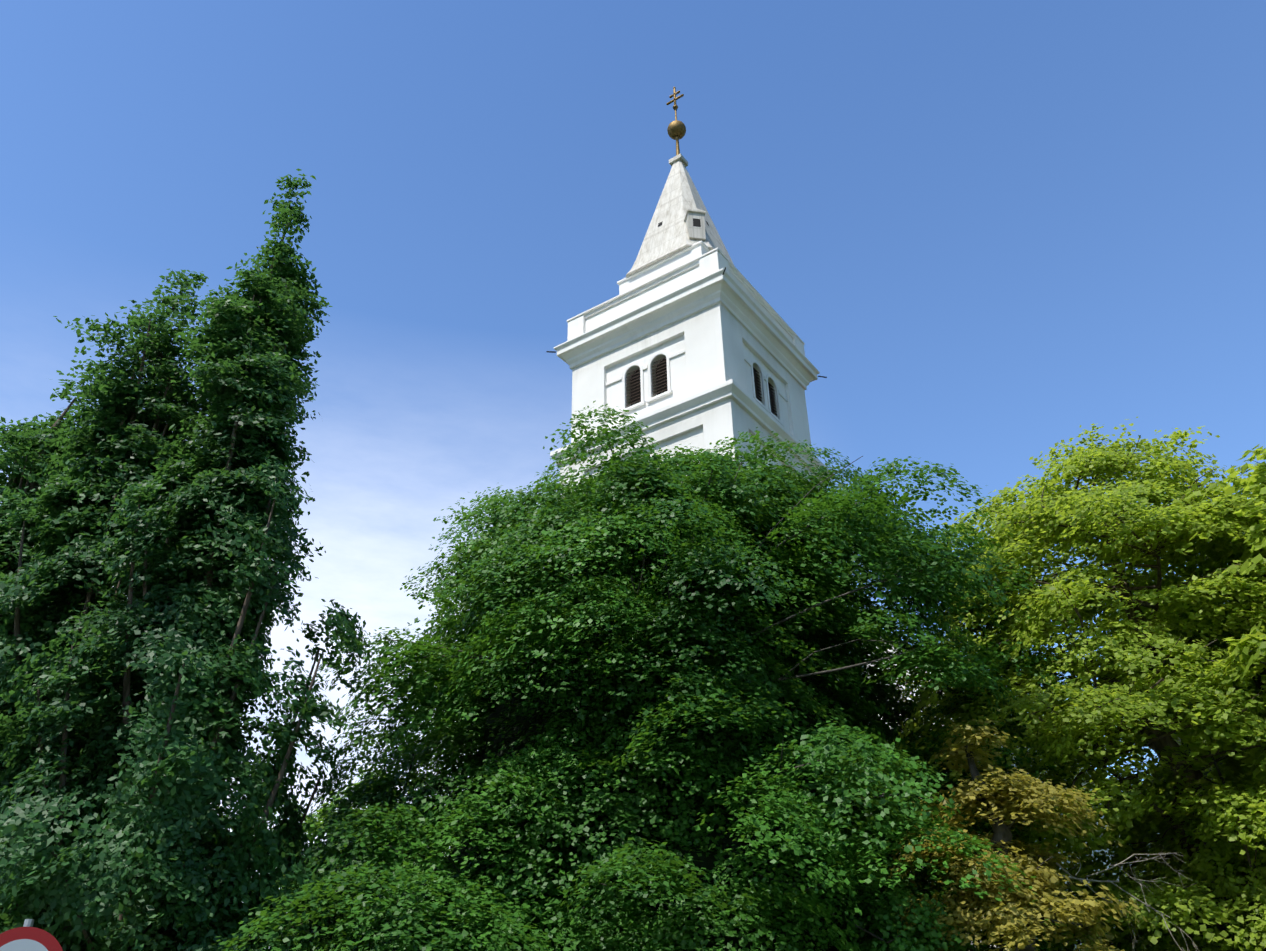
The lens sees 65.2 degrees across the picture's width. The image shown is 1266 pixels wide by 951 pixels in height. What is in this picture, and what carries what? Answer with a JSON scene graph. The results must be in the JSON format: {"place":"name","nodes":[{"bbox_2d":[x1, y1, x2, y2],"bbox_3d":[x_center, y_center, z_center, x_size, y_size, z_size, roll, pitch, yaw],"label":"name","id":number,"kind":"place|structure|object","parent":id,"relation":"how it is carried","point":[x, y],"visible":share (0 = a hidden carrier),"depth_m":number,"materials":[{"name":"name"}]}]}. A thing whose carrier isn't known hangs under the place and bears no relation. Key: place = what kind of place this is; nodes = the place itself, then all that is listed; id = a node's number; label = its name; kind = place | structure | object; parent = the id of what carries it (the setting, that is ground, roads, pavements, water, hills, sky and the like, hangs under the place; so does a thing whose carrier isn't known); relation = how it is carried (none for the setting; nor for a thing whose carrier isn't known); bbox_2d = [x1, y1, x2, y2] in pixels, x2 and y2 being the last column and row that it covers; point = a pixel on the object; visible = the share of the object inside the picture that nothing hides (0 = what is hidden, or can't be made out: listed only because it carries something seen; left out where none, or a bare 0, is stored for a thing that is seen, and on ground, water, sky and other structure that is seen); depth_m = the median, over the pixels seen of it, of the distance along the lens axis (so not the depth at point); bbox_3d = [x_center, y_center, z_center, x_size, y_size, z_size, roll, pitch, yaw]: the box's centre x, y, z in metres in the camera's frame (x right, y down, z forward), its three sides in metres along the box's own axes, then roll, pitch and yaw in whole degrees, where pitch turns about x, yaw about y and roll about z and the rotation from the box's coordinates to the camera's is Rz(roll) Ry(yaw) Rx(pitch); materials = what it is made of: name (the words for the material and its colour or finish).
{"place":"outdoors","nodes":[
{"label":"outdoors","id":0,"kind":"place"},
{"bbox_2d":[0,0,1265,948],"label":"sky","id":1,"kind":"structure","parent":0,"point":[994,231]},
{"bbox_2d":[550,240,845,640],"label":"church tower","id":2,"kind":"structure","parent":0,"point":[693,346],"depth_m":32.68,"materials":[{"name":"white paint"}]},
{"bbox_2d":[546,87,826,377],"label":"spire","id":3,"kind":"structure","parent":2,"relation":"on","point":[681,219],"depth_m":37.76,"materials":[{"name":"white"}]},
{"bbox_2d":[849,638,1177,950],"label":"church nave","id":4,"kind":"structure","parent":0,"point":[1007,772],"depth_m":32.05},
{"label":"ground","id":5,"kind":"structure","parent":0,"visible":0},
{"bbox_2d":[0,919,62,950],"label":"road sign","id":6,"kind":"object","parent":5,"relation":"on","point":[27,936],"visible":1,"depth_m":6.86,"materials":[{"name":"red metal"}]},
{"bbox_2d":[0,355,121,924],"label":"columnar oak","id":7,"kind":"object","parent":5,"relation":"on","point":[28,452],"visible":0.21,"depth_m":14.23,"materials":[{"name":"green plant"}]},
{"bbox_2d":[0,268,250,950],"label":"columnar oak","id":8,"kind":"object","parent":5,"relation":"on","point":[122,422],"visible":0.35,"depth_m":13.43,"materials":[{"name":"green plant"}]},
{"bbox_2d":[0,168,374,950],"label":"columnar oak","id":9,"kind":"object","parent":5,"relation":"on","point":[210,596],"visible":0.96,"depth_m":11.52,"materials":[{"name":"green plant"}]},
{"bbox_2d":[90,799,298,950],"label":"tree","id":10,"kind":"object","parent":5,"relation":"on","point":[216,842],"visible":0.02,"depth_m":24.30,"materials":[{"name":"green plant"}]},
{"bbox_2d":[254,768,460,950],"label":"tree","id":11,"kind":"object","parent":5,"relation":"on","point":[317,821],"visible":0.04,"depth_m":25.99,"materials":[{"name":"green plant"}]},
{"bbox_2d":[216,400,1180,950],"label":"lime tree","id":12,"kind":"object","parent":5,"relation":"on","point":[648,710],"visible":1,"depth_m":12.06,"materials":[{"name":"green plant"}]},
{"bbox_2d":[879,718,1154,950],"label":"tree","id":13,"kind":"object","parent":5,"relation":"on","point":[992,794],"visible":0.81,"depth_m":10.69,"materials":[{"name":"orange plant"}]},
{"bbox_2d":[956,831,1197,950],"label":"dead branches","id":14,"kind":"object","parent":13,"relation":"on","point":[1080,879],"visible":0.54,"depth_m":10.89,"materials":[{"name":"brown wood"}]},
{"bbox_2d":[870,417,1265,950],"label":"maple tree","id":15,"kind":"object","parent":5,"relation":"on","point":[1211,897],"visible":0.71,"depth_m":13.37,"materials":[{"name":"green plant"}]},
{"bbox_2d":[1039,568,1258,935],"bbox_3d":[12.517,7.002,19.595,9.609,11.462,8.864,4,-31,-8],"label":"tree","id":16,"kind":"object","parent":5,"relation":"on","point":[1133,759],"depth_m":19.52,"materials":[{"name":"green plant"}]},
{"bbox_2d":[1082,444,1265,925],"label":"tree","id":17,"kind":"object","parent":5,"relation":"on","point":[1239,651],"visible":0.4,"depth_m":14.09,"materials":[{"name":"green plant"}]}
]}

